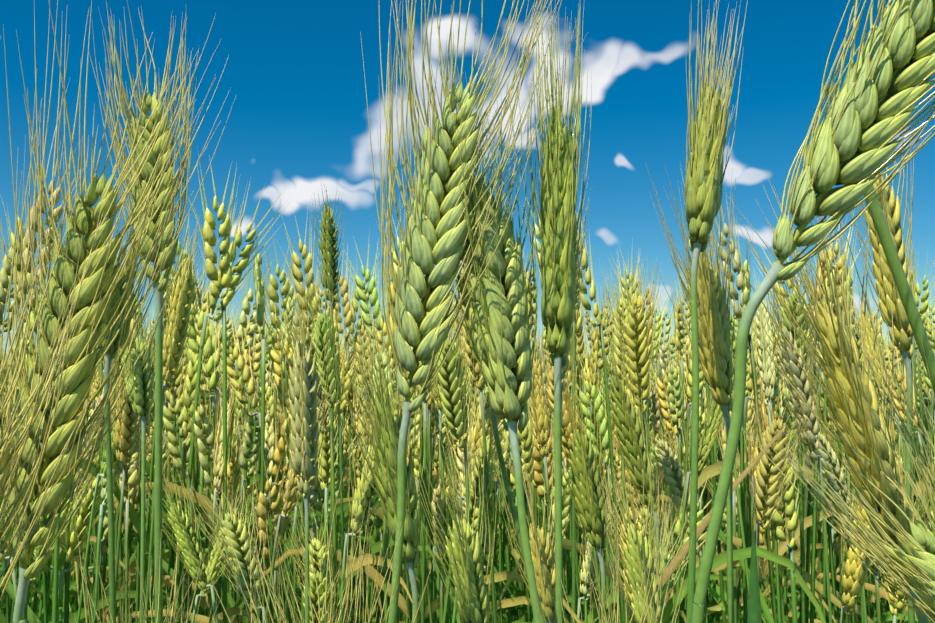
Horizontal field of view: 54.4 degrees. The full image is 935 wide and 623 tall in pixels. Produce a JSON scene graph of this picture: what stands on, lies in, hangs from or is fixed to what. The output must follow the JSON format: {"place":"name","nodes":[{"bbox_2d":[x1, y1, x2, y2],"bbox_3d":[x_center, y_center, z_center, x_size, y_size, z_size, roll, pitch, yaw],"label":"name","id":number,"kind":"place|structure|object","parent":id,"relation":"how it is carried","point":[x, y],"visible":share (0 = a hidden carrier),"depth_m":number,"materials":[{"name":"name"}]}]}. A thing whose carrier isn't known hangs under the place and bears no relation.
{"place":"outdoors","nodes":[
{"label":"outdoors","id":0,"kind":"place"},
{"bbox_2d":[0,191,103,600],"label":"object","id":1,"kind":"object","parent":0,"point":[6,473],"visible":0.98,"depth_m":0.21,"materials":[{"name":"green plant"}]},
{"bbox_2d":[67,166,146,622],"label":"ear","id":2,"kind":"object","parent":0,"point":[111,353],"visible":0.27,"depth_m":0.36,"materials":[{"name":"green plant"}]},
{"bbox_2d":[0,0,236,622],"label":"ear","id":3,"kind":"object","parent":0,"point":[98,289],"visible":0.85,"depth_m":0.24},
{"bbox_2d":[0,0,934,370],"label":"sky","id":4,"kind":"structure","parent":0,"point":[297,120],"materials":[{"name":"blue"}]},
{"bbox_2d":[841,129,915,622],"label":"ear","id":5,"kind":"object","parent":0,"point":[890,205],"visible":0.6,"depth_m":0.39},
{"label":"ground","id":6,"kind":"structure","parent":0,"visible":0},
{"bbox_2d":[114,295,169,622],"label":"ear","id":7,"kind":"object","parent":6,"relation":"on","point":[141,396],"visible":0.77,"depth_m":0.54},
{"bbox_2d":[89,0,198,622],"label":"thin ear","id":8,"kind":"object","parent":6,"relation":"on","point":[148,103],"visible":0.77,"depth_m":0.31,"materials":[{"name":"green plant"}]},
{"bbox_2d":[74,514,223,622],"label":"ear bottom","id":9,"kind":"object","parent":6,"relation":"on","point":[129,619],"visible":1,"depth_m":0.29,"materials":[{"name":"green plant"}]},
{"bbox_2d":[273,292,332,622],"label":"wheat","id":10,"kind":"object","parent":6,"relation":"on","point":[303,386],"visible":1,"depth_m":0.49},
{"bbox_2d":[189,473,435,622],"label":"grass","id":11,"kind":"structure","parent":6,"relation":"on","point":[281,610],"depth_m":0.26,"materials":[{"name":"green plant"}]},
{"bbox_2d":[309,183,344,614],"bbox_3d":[-0.116,0.440,0.766,0.024,1.109,0.070,-1,-5,15],"label":"ear","id":12,"kind":"object","parent":6,"relation":"on","point":[328,247],"visible":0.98,"depth_m":0.79},
{"bbox_2d":[317,306,424,622],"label":"stalk","id":13,"kind":"object","parent":6,"relation":"on","point":[387,426],"visible":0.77,"depth_m":0.35,"materials":[{"name":"green plant"}]},
{"bbox_2d":[407,428,497,622],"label":"ear","id":14,"kind":"object","parent":6,"relation":"on","point":[463,550],"visible":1,"depth_m":0.41},
{"bbox_2d":[0,141,934,622],"bbox_3d":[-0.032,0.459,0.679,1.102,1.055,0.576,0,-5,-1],"label":"wheat field","id":15,"kind":"structure","parent":6,"relation":"on","point":[456,404],"depth_m":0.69,"materials":[{"name":"green plant"}]},
{"bbox_2d":[657,430,782,590],"bbox_3d":[0.141,0.113,0.515,0.075,0.093,0.008,0,-5,-1],"label":"leaf","id":16,"kind":"object","parent":15,"relation":"attached to","point":[684,549],"visible":0.71,"depth_m":0.52,"materials":[{"name":"beige plant"}]},
{"bbox_2d":[360,0,587,622],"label":"ear","id":17,"kind":"object","parent":6,"relation":"on","point":[436,234],"visible":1,"depth_m":0.27},
{"bbox_2d":[412,47,541,622],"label":"ear","id":18,"kind":"object","parent":6,"relation":"on","point":[497,315],"visible":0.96,"depth_m":0.28},
{"bbox_2d":[491,408,545,622],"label":"stem","id":19,"kind":"object","parent":6,"relation":"on","point":[504,474],"visible":0.54,"depth_m":0.30,"materials":[{"name":"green plant"}]},
{"bbox_2d":[490,437,562,622],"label":"ear","id":20,"kind":"object","parent":6,"relation":"on","point":[542,553],"visible":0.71,"depth_m":0.44},
{"bbox_2d":[528,0,591,622],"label":"ear","id":21,"kind":"object","parent":6,"relation":"on","point":[558,198],"visible":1,"depth_m":0.29,"materials":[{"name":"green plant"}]},
{"bbox_2d":[541,375,606,622],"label":"ear","id":22,"kind":"object","parent":6,"relation":"on","point":[587,500],"visible":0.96,"depth_m":0.49},
{"bbox_2d":[572,172,589,622],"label":"ear","id":23,"kind":"object","parent":6,"relation":"on","point":[573,506],"visible":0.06,"depth_m":0.74},
{"bbox_2d":[525,499,693,622],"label":"grass","id":24,"kind":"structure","parent":6,"relation":"on","point":[603,620],"depth_m":0.27,"materials":[{"name":"green plant"}]},
{"bbox_2d":[588,334,660,594],"bbox_3d":[0.096,0.492,0.515,0.032,0.961,0.069,-5,-7,43],"label":"ear","id":25,"kind":"object","parent":6,"relation":"on","point":[627,425],"visible":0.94,"depth_m":0.54},
{"bbox_2d":[591,446,667,622],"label":"ear","id":26,"kind":"object","parent":6,"relation":"on","point":[637,554],"visible":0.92,"depth_m":0.44},
{"bbox_2d":[647,164,738,622],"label":"stalk","id":27,"kind":"object","parent":6,"relation":"on","point":[715,350],"visible":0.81,"depth_m":0.37,"materials":[{"name":"yellow plant"}]},
{"bbox_2d":[684,0,747,622],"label":"thin ear","id":28,"kind":"object","parent":6,"relation":"on","point":[705,173],"visible":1,"depth_m":0.33,"materials":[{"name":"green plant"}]},
{"bbox_2d":[691,0,934,622],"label":"ear","id":29,"kind":"object","parent":6,"relation":"on","point":[887,83],"visible":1,"depth_m":0.20},
{"bbox_2d":[709,170,928,622],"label":"ear","id":30,"kind":"object","parent":6,"relation":"on","point":[850,391],"visible":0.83,"depth_m":0.25},
{"bbox_2d":[747,523,761,622],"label":"leaf blade","id":31,"kind":"object","parent":30,"relation":"attached to","point":[754,609],"visible":1,"depth_m":0.27,"materials":[{"name":"green plant"}]},
{"bbox_2d":[744,332,934,622],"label":"ear right corner","id":32,"kind":"object","parent":6,"relation":"on","point":[912,567],"visible":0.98,"depth_m":0.22,"materials":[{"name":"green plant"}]},
{"bbox_2d":[826,82,934,393],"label":"diagonal stem","id":33,"kind":"object","parent":6,"relation":"on","point":[898,274],"visible":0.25,"depth_m":0.24,"materials":[{"name":"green plant"}]}
]}

